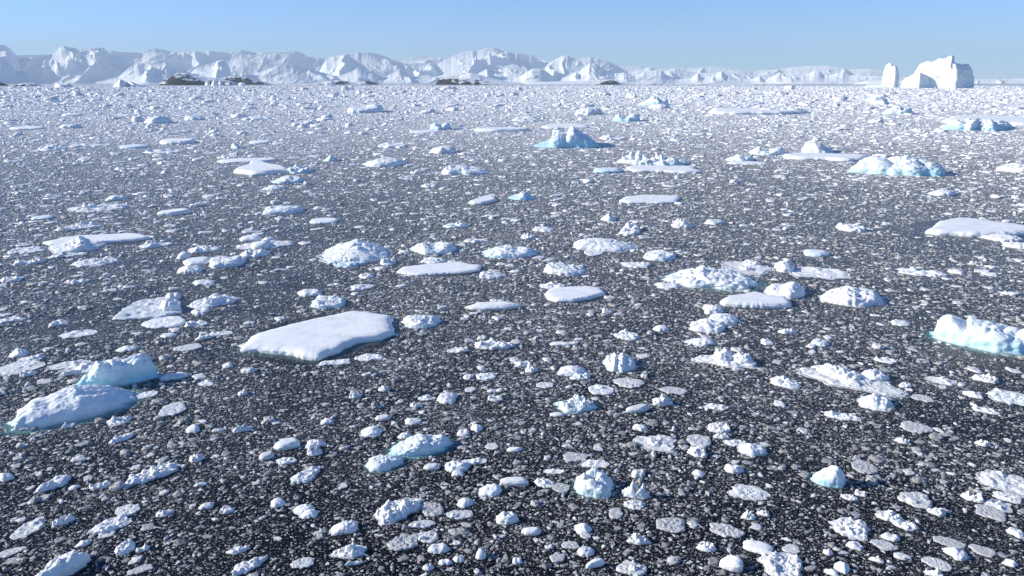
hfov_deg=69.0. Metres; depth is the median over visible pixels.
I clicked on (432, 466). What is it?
ice slab
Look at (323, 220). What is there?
ice floe
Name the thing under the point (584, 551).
ice chunk
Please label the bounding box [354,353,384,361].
rough ice floe
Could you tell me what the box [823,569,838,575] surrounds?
ice chunk
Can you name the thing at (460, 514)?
ice pan
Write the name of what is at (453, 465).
ice chunk
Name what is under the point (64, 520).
ice chunk
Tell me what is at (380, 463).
ice chunk
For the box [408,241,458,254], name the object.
iceberg
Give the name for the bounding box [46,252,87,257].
rough ice floe
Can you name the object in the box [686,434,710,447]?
ice pan
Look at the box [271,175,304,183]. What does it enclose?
ice block
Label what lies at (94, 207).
rough ice floe
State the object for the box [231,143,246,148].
ice block
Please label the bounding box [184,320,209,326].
rough ice floe
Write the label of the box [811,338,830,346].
ice chunk
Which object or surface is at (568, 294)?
ice floe
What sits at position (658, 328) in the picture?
ice chunk
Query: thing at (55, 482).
ice chunk
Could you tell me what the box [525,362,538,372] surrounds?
ice chunk
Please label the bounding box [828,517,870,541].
rough ice floe
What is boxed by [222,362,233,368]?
ice chunk
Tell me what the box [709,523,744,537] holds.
ice pan
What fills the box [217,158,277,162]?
ice floe
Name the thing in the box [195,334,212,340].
ice chunk
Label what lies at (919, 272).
rough ice floe
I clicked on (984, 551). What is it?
ice pan
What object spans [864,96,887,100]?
ice chunk
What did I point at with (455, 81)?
island
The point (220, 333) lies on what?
rough ice floe
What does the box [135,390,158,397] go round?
rough ice floe
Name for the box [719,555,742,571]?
ice slab
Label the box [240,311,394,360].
ice floe
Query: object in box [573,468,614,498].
iceberg
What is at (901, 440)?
ice chunk
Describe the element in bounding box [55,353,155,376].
rough ice floe
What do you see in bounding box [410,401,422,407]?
ice chunk
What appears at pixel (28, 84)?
island
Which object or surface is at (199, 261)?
ice slab
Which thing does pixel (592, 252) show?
ice pan
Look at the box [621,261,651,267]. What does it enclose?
rough ice floe
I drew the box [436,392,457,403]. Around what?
ice chunk
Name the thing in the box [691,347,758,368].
rough ice floe
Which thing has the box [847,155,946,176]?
iceberg
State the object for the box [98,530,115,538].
ice pan
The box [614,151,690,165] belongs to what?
rough ice floe
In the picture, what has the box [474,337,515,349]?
rough ice floe
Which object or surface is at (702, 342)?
ice chunk
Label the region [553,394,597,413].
ice chunk
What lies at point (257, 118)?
rough ice floe
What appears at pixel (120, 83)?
iceberg
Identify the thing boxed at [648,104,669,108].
ice chunk
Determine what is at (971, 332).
iceberg
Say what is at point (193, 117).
rough ice floe
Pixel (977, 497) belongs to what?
ice chunk
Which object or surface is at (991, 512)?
ice pan
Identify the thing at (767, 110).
ice floe
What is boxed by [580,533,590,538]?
ice pan
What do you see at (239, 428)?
ice chunk
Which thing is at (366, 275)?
rough ice floe
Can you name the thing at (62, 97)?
brash ice
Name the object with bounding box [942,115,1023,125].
ice floe
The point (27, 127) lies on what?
ice floe
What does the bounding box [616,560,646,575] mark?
ice chunk
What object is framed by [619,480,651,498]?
ice chunk
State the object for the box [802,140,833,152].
ice block
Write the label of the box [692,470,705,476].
ice chunk
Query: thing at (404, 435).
ice chunk
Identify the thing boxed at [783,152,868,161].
ice floe
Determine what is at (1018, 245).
ice chunk
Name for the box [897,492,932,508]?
ice pan
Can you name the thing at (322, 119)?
ice floe
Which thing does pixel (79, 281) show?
ice chunk
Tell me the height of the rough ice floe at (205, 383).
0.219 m
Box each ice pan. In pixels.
[0,546,26,557]
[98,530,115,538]
[112,297,181,319]
[115,504,140,515]
[127,564,153,575]
[159,402,186,415]
[173,343,201,350]
[290,557,314,568]
[387,533,418,551]
[409,520,435,527]
[417,530,438,543]
[422,502,443,517]
[446,510,472,519]
[465,387,475,391]
[485,443,497,449]
[536,382,553,387]
[549,552,564,562]
[552,483,569,492]
[561,541,578,548]
[563,452,589,461]
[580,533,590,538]
[584,249,603,255]
[588,384,613,394]
[609,508,622,518]
[614,378,644,388]
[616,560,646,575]
[656,517,684,533]
[658,386,687,394]
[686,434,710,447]
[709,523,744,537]
[782,544,799,553]
[851,459,878,473]
[870,539,898,550]
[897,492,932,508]
[899,421,933,433]
[911,394,934,402]
[921,557,952,571]
[933,536,966,548]
[968,544,996,557]
[975,504,1006,521]
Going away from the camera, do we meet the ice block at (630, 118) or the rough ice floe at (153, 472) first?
the rough ice floe at (153, 472)
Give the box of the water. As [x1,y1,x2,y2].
[0,83,1023,575]
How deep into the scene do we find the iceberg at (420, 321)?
63.70 m
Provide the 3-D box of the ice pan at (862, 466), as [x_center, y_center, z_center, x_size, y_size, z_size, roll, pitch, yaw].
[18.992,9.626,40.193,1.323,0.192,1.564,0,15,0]
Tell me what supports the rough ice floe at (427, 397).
on the water
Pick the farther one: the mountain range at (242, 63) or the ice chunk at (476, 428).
the mountain range at (242, 63)
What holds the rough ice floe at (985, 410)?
on the water
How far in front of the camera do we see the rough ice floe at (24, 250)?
91.65 m
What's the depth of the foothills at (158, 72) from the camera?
18231.68 m
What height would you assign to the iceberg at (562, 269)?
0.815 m
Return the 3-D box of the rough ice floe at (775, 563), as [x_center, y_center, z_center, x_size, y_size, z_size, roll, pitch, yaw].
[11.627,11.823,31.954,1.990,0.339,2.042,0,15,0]
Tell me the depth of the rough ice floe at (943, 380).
51.66 m
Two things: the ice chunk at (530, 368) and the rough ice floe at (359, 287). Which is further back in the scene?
the rough ice floe at (359, 287)
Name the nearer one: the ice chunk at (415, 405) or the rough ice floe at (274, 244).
the ice chunk at (415, 405)
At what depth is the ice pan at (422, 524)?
34.91 m
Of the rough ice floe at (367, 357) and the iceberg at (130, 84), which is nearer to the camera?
the rough ice floe at (367, 357)
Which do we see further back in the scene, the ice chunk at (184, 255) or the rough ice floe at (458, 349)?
the ice chunk at (184, 255)
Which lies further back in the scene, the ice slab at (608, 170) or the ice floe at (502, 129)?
the ice floe at (502, 129)
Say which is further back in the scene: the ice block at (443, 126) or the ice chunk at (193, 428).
the ice block at (443, 126)
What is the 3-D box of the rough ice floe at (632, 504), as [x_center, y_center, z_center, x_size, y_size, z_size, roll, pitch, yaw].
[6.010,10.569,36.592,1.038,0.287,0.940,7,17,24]
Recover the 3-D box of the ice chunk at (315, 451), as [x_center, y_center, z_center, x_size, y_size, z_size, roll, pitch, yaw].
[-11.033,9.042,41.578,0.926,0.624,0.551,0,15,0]
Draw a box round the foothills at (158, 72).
[95,59,882,83]
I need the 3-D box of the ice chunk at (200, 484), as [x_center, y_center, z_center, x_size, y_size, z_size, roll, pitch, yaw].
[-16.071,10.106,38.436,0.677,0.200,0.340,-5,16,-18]
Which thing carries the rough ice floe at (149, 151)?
on the water
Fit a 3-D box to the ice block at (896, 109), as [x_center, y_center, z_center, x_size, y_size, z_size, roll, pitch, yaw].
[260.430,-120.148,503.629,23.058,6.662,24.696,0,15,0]
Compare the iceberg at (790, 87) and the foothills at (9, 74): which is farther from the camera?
the foothills at (9, 74)
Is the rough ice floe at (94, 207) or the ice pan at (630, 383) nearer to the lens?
the ice pan at (630, 383)
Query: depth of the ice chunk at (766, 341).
59.20 m
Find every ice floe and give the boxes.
[0,315,26,323]
[0,360,46,376]
[7,246,46,253]
[9,126,44,129]
[10,516,44,539]
[15,354,44,362]
[38,145,66,150]
[43,233,150,245]
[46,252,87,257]
[47,359,91,369]
[48,319,69,327]
[54,220,102,230]
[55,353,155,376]
[59,329,98,338]
[62,113,81,115]
[67,203,134,212]
[68,143,103,146]
[69,256,120,267]
[86,514,132,534]
[105,415,132,425]
[108,432,135,443]
[124,461,180,486]
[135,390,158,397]
[138,241,173,248]
[141,316,185,328]
[143,148,185,153]
[155,509,174,516]
[157,208,190,215]
[160,138,194,144]
[184,115,204,119]
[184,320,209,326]
[187,245,221,252]
[188,292,241,308]
[198,380,213,386]
[209,331,234,336]
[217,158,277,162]
[225,545,250,554]
[231,556,267,575]
[233,160,288,175]
[234,240,294,249]
[240,116,271,119]
[240,249,271,257]
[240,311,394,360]
[249,140,270,143]
[276,457,296,464]
[287,164,313,173]
[290,466,320,484]
[310,218,338,223]
[316,118,331,120]
[316,359,350,365]
[327,257,368,267]
[329,542,367,558]
[350,284,374,290]
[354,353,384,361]
[358,272,373,278]
[373,497,424,525]
[378,143,405,148]
[397,261,482,275]
[409,130,439,132]
[418,394,435,400]
[420,183,437,187]
[442,222,468,227]
[446,347,468,352]
[461,457,486,464]
[464,238,488,242]
[469,195,496,204]
[474,127,529,131]
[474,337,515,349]
[476,372,495,380]
[511,116,543,121]
[521,233,534,238]
[533,478,554,487]
[539,282,565,288]
[542,123,588,128]
[543,468,565,473]
[545,286,605,302]
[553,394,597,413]
[569,372,590,379]
[580,459,610,468]
[599,135,626,139]
[613,329,640,340]
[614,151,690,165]
[618,222,639,235]
[619,195,680,203]
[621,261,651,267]
[623,499,645,510]
[626,165,701,173]
[633,434,677,452]
[687,445,707,457]
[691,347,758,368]
[696,541,716,551]
[703,403,729,410]
[707,422,730,433]
[709,107,808,114]
[720,291,790,308]
[721,260,775,274]
[723,439,747,446]
[727,161,766,164]
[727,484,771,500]
[757,551,803,575]
[769,375,801,389]
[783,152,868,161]
[790,266,852,279]
[796,363,910,397]
[823,411,861,421]
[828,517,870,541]
[835,222,867,231]
[874,509,901,522]
[892,517,919,530]
[896,267,947,277]
[924,376,957,385]
[925,217,1023,236]
[940,118,1015,130]
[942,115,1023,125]
[971,406,1000,414]
[975,469,1023,497]
[983,499,1012,512]
[985,388,1023,405]
[992,491,1021,503]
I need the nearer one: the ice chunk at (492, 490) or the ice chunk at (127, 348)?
the ice chunk at (492, 490)
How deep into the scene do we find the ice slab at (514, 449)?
41.92 m
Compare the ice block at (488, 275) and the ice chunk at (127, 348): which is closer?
the ice chunk at (127, 348)
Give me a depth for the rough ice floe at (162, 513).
35.75 m
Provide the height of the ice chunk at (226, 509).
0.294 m
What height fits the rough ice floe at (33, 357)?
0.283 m
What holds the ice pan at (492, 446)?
on the water
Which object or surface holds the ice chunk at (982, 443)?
on the water
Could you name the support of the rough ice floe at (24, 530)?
on the water
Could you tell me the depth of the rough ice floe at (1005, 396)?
48.97 m
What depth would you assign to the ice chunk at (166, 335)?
60.93 m
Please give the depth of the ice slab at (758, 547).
33.04 m
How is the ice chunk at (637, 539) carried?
on the water
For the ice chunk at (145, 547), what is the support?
on the water
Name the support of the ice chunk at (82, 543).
on the water
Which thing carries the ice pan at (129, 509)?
on the water
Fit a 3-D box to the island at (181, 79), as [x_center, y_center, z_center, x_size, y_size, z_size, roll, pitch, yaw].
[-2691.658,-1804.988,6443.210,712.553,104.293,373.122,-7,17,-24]
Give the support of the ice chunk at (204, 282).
on the water
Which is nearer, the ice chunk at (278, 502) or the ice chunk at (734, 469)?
the ice chunk at (278, 502)
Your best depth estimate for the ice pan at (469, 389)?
50.29 m
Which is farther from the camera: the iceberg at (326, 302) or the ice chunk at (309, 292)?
the ice chunk at (309, 292)
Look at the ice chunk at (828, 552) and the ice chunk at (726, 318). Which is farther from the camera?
the ice chunk at (726, 318)
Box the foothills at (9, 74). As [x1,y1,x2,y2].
[0,58,43,83]
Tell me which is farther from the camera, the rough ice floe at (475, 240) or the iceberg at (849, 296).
the rough ice floe at (475, 240)
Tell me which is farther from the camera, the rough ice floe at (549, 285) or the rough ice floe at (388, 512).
the rough ice floe at (549, 285)
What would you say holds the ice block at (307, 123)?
on the water
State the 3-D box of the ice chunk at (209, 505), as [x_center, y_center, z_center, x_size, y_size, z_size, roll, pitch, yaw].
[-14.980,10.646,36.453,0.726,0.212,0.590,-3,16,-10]
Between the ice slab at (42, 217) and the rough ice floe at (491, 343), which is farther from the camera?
the ice slab at (42, 217)
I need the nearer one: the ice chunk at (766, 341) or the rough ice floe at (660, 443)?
the rough ice floe at (660, 443)
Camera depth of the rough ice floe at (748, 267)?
83.26 m
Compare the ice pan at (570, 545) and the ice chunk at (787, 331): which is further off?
the ice chunk at (787, 331)
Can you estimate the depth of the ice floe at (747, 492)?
37.55 m
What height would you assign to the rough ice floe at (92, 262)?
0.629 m
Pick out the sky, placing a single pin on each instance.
(987, 36)
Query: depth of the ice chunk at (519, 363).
54.48 m
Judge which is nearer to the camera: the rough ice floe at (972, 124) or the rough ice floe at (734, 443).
the rough ice floe at (734, 443)
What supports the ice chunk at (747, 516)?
on the water
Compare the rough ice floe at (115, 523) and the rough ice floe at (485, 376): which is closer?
the rough ice floe at (115, 523)
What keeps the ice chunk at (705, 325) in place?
on the water
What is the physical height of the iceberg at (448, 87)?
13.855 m
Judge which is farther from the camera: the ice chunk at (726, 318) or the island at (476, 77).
the island at (476, 77)
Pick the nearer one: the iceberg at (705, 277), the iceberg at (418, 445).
the iceberg at (418, 445)
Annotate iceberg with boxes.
[6,384,142,432]
[35,549,91,575]
[48,236,108,253]
[54,83,72,86]
[76,355,162,387]
[113,79,128,86]
[128,81,146,86]
[209,255,246,268]
[211,80,218,85]
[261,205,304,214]
[311,295,346,308]
[317,239,391,262]
[325,81,335,85]
[346,104,382,112]
[361,157,407,166]
[387,434,453,458]
[401,314,441,328]
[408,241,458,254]
[440,86,457,88]
[440,165,489,174]
[481,244,539,258]
[531,126,602,147]
[543,262,585,275]
[572,238,638,252]
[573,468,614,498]
[602,352,638,372]
[638,96,668,105]
[642,249,675,261]
[661,265,762,291]
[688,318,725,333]
[748,147,786,155]
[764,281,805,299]
[784,85,794,88]
[810,465,845,487]
[818,285,885,307]
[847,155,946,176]
[864,63,898,87]
[900,56,973,87]
[929,314,1023,355]
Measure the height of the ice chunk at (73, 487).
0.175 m
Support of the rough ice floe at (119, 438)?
on the water
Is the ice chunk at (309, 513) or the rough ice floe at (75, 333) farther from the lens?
the rough ice floe at (75, 333)
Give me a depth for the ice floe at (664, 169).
173.99 m
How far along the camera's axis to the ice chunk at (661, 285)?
75.52 m
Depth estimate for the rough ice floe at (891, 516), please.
35.44 m
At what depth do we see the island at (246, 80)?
7554.78 m
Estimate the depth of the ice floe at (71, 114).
466.52 m
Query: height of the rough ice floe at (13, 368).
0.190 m
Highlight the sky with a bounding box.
[0,0,1023,78]
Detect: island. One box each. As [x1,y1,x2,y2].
[15,83,43,85]
[158,73,238,84]
[220,76,275,84]
[284,80,380,84]
[435,78,509,84]
[458,73,524,83]
[528,79,621,83]
[590,80,620,84]
[637,84,771,84]
[854,80,902,83]
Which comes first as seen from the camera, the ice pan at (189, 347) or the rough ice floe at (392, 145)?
the ice pan at (189, 347)
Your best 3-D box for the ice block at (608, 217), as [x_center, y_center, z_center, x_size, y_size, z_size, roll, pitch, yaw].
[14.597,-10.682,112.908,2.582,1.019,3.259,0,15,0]
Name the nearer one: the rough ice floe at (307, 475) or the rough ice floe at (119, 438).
the rough ice floe at (307, 475)
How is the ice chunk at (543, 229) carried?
on the water
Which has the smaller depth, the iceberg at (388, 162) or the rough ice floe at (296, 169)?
the rough ice floe at (296, 169)
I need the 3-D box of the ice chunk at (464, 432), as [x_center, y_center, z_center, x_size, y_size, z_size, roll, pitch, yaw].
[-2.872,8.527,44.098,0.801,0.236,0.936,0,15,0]
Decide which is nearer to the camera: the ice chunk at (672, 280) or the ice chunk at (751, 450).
the ice chunk at (751, 450)
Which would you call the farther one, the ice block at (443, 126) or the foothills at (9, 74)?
the foothills at (9, 74)
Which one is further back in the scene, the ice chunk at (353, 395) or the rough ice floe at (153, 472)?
the ice chunk at (353, 395)
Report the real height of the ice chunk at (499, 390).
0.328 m
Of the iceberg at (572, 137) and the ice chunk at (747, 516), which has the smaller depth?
the ice chunk at (747, 516)
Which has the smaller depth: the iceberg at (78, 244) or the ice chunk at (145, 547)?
the ice chunk at (145, 547)
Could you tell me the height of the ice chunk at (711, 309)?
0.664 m
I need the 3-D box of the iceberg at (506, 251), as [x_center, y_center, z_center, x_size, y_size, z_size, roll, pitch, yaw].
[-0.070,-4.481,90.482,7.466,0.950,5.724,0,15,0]
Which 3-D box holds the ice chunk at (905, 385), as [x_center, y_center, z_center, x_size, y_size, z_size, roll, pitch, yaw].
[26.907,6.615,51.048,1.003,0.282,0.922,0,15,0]
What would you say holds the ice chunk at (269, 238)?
on the water
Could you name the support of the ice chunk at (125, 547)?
on the water
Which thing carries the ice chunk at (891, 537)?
on the water
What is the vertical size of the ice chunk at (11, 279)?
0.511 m
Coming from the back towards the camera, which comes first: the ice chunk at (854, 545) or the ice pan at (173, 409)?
the ice pan at (173, 409)
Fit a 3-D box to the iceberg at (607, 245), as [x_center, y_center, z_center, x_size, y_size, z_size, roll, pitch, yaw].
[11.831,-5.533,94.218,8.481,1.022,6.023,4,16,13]
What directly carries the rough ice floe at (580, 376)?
on the water
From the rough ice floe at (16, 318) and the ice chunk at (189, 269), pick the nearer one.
the rough ice floe at (16, 318)
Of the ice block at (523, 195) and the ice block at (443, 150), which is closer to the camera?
the ice block at (523, 195)
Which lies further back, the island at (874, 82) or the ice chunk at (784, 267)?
the island at (874, 82)
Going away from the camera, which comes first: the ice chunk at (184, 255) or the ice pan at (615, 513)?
the ice pan at (615, 513)
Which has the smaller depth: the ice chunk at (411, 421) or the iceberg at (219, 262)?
the ice chunk at (411, 421)
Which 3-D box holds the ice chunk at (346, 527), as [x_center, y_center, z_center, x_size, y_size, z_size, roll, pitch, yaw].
[-7.823,11.090,34.615,1.382,0.390,1.030,-4,16,-15]
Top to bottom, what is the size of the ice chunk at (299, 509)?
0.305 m
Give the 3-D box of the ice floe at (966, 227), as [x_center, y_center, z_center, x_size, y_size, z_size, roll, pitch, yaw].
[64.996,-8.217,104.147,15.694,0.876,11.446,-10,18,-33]
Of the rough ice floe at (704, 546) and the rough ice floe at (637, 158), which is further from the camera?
the rough ice floe at (637, 158)
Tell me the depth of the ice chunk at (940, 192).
137.40 m
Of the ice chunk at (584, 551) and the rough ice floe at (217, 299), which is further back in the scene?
the rough ice floe at (217, 299)
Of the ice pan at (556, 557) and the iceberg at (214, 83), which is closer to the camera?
the ice pan at (556, 557)
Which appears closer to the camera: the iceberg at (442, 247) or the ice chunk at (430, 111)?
the iceberg at (442, 247)
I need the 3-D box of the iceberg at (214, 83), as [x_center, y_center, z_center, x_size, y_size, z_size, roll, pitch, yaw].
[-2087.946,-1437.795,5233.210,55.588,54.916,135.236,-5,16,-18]
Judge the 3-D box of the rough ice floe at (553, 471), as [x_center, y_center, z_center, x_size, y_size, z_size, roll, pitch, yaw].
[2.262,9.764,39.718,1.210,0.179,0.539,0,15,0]
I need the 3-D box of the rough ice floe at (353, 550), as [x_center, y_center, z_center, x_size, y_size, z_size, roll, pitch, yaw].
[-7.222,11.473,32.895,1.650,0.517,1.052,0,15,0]
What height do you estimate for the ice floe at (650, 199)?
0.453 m
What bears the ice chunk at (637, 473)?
on the water
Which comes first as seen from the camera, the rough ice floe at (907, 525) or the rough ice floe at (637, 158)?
the rough ice floe at (907, 525)
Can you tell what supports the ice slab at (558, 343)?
on the water
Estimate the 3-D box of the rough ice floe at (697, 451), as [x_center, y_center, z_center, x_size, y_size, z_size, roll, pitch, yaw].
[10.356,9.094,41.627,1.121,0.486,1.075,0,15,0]
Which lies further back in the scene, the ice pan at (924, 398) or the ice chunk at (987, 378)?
the ice chunk at (987, 378)
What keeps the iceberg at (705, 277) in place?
on the water
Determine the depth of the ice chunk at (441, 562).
32.08 m
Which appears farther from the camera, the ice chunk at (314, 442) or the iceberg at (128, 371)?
the iceberg at (128, 371)
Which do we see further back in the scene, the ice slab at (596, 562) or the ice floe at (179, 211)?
the ice floe at (179, 211)
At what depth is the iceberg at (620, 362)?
53.96 m
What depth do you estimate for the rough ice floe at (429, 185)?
148.39 m
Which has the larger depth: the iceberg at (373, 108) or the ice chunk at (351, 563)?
the iceberg at (373, 108)
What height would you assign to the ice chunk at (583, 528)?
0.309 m
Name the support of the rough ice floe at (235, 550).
on the water
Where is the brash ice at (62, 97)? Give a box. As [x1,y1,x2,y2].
[0,85,1023,575]
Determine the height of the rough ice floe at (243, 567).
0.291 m
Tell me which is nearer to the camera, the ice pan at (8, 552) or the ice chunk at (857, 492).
the ice pan at (8, 552)
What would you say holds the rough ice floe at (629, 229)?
on the water
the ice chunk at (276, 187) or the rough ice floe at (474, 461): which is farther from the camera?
the ice chunk at (276, 187)
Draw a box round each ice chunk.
[0,276,26,282]
[0,473,14,481]
[12,257,47,265]
[19,370,37,376]
[33,475,71,493]
[51,513,75,527]
[59,124,83,128]
[61,422,74,428]
[64,278,90,283]
[68,485,79,490]
[74,539,91,547]
[89,480,110,489]
[105,195,127,200]
[114,539,135,555]
[116,345,138,352]
[131,116,144,121]
[135,542,150,552]
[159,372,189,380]
[160,299,181,310]
[160,333,176,337]
[165,293,180,299]
[176,251,191,258]
[177,265,204,273]
[185,424,199,433]
[189,453,205,462]
[190,308,210,314]
[192,279,215,285]
[192,374,205,379]
[194,482,206,486]
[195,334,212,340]
[198,502,213,509]
[219,506,234,513]
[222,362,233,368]
[232,425,252,432]
[237,388,247,395]
[261,185,286,190]
[261,237,275,240]
[270,497,286,507]
[293,503,314,515]
[297,289,322,296]
[299,509,319,518]
[304,439,326,448]
[306,445,322,455]
[320,418,333,424]
[329,520,358,535]
[345,560,364,565]
[349,391,361,398]
[359,426,382,437]
[364,455,405,472]
[378,385,390,391]
[380,256,395,265]
[398,432,411,438]
[404,418,421,424]
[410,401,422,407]
[419,257,448,263]
[421,109,435,112]
[422,562,433,570]
[427,542,449,553]
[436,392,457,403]
[438,559,452,565]
[444,460,470,472]
[446,107,459,110]
[451,470,464,476]
[452,556,464,562]
[456,497,474,508]
[457,429,469,436]
[463,374,473,379]
[470,424,482,431]
[475,548,486,559]
[478,483,502,497]
[487,388,503,392]
[488,395,503,401]
[495,511,518,524]
[512,557,522,564]
[514,360,528,366]
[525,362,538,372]
[533,227,554,231]
[556,365,585,375]
[574,108,602,114]
[574,523,592,534]
[577,546,594,557]
[602,307,612,313]
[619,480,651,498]
[626,532,651,544]
[631,469,644,477]
[632,424,647,431]
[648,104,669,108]
[652,393,672,405]
[653,325,669,331]
[654,282,681,288]
[665,277,678,282]
[671,218,694,227]
[684,337,716,346]
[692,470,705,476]
[702,304,723,314]
[703,219,724,224]
[709,313,740,323]
[713,433,729,438]
[724,464,744,473]
[737,443,767,457]
[740,511,755,520]
[756,509,770,516]
[760,338,774,345]
[774,261,795,272]
[778,328,797,333]
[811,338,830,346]
[823,548,833,555]
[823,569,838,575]
[833,561,849,574]
[840,494,858,500]
[845,541,863,550]
[854,489,866,496]
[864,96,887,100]
[868,556,883,563]
[870,100,888,104]
[874,356,898,363]
[880,532,899,541]
[891,319,910,325]
[894,437,909,443]
[898,382,911,387]
[923,566,943,575]
[926,508,945,516]
[927,189,956,195]
[942,547,969,560]
[960,490,983,502]
[962,391,983,399]
[971,373,999,383]
[974,439,991,446]
[978,233,1023,241]
[995,163,1023,172]
[1001,242,1023,248]
[1001,559,1018,567]
[1006,527,1023,538]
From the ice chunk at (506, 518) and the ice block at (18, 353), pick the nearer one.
the ice chunk at (506, 518)
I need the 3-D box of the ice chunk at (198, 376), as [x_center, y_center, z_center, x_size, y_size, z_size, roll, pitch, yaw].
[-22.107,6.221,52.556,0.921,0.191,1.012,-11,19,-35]
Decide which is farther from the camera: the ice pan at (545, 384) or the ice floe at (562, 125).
the ice floe at (562, 125)
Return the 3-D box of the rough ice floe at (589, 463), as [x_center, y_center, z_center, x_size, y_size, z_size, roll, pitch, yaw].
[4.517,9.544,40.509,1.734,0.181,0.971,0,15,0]
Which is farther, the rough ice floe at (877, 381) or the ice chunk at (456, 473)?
the rough ice floe at (877, 381)
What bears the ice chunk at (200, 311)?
on the water
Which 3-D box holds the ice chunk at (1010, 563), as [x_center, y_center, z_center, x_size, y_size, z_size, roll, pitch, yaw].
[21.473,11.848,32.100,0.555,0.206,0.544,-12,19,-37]
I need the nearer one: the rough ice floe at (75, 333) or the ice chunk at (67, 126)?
the rough ice floe at (75, 333)
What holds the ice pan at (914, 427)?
on the water
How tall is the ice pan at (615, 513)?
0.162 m
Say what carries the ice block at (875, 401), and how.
on the water
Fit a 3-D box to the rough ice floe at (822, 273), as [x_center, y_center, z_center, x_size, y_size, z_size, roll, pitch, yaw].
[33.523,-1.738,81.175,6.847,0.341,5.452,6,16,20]
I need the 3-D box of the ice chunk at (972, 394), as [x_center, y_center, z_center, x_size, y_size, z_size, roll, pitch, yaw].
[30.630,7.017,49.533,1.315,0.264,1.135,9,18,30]
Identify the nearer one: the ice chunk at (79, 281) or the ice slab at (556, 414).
the ice slab at (556, 414)
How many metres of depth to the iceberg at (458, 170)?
169.56 m
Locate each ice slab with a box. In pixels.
[31,215,53,219]
[119,144,148,148]
[183,256,210,265]
[239,235,261,241]
[251,241,268,249]
[259,451,273,460]
[273,437,299,450]
[375,414,390,420]
[423,463,439,470]
[465,301,521,310]
[500,477,528,485]
[506,447,521,451]
[521,527,540,535]
[549,341,570,345]
[550,412,563,416]
[586,558,603,568]
[593,167,621,172]
[626,404,648,412]
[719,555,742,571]
[743,540,772,553]
[803,249,829,256]
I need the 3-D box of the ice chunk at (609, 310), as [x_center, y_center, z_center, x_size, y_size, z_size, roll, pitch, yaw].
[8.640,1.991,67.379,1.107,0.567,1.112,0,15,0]
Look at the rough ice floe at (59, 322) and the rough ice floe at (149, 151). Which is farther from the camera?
the rough ice floe at (149, 151)
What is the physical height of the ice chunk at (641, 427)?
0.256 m
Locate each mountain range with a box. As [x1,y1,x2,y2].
[0,45,132,83]
[17,48,1023,82]
[319,48,771,80]
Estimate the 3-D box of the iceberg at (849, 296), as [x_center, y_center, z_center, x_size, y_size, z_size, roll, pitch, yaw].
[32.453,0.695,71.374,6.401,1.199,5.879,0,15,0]
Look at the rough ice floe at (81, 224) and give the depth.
106.22 m
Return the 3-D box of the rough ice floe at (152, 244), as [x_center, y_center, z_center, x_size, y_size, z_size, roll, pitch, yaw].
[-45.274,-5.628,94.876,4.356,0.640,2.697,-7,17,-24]
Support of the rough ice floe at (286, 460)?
on the water
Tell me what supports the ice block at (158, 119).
on the water
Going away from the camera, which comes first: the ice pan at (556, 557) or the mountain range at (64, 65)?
the ice pan at (556, 557)
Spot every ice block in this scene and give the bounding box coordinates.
[8,348,29,357]
[144,115,171,123]
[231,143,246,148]
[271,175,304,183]
[291,121,313,125]
[323,155,339,161]
[429,122,451,129]
[429,146,457,153]
[479,271,505,278]
[508,191,535,199]
[600,214,616,220]
[612,114,641,121]
[724,154,754,160]
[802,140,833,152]
[856,393,894,411]
[882,105,912,113]
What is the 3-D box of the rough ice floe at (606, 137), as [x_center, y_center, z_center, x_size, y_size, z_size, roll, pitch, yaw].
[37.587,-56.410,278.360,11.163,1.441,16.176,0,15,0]
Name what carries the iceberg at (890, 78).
on the water
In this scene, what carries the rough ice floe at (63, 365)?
on the water
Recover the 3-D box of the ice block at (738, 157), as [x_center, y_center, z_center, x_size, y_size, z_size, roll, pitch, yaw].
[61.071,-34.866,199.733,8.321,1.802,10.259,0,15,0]
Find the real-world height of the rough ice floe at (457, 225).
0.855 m
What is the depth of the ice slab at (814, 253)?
89.15 m
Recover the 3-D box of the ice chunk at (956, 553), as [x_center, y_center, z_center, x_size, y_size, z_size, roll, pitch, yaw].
[19.541,11.619,32.723,0.954,0.349,0.986,0,15,0]
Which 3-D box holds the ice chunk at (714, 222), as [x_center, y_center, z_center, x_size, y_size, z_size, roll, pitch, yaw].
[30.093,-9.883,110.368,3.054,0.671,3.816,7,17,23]
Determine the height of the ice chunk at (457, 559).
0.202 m
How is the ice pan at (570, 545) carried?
on the water
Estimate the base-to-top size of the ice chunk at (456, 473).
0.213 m
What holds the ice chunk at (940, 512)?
on the water
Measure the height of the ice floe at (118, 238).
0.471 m
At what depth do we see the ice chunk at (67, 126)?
340.46 m
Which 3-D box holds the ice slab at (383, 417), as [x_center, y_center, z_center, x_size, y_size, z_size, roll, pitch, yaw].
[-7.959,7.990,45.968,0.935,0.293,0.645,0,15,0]
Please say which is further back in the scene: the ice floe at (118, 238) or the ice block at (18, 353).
the ice floe at (118, 238)
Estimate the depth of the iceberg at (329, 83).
5231.16 m
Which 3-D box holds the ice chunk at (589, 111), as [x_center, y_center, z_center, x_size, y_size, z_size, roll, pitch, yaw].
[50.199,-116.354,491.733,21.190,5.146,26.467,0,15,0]
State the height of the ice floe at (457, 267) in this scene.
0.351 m
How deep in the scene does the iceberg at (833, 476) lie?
38.27 m

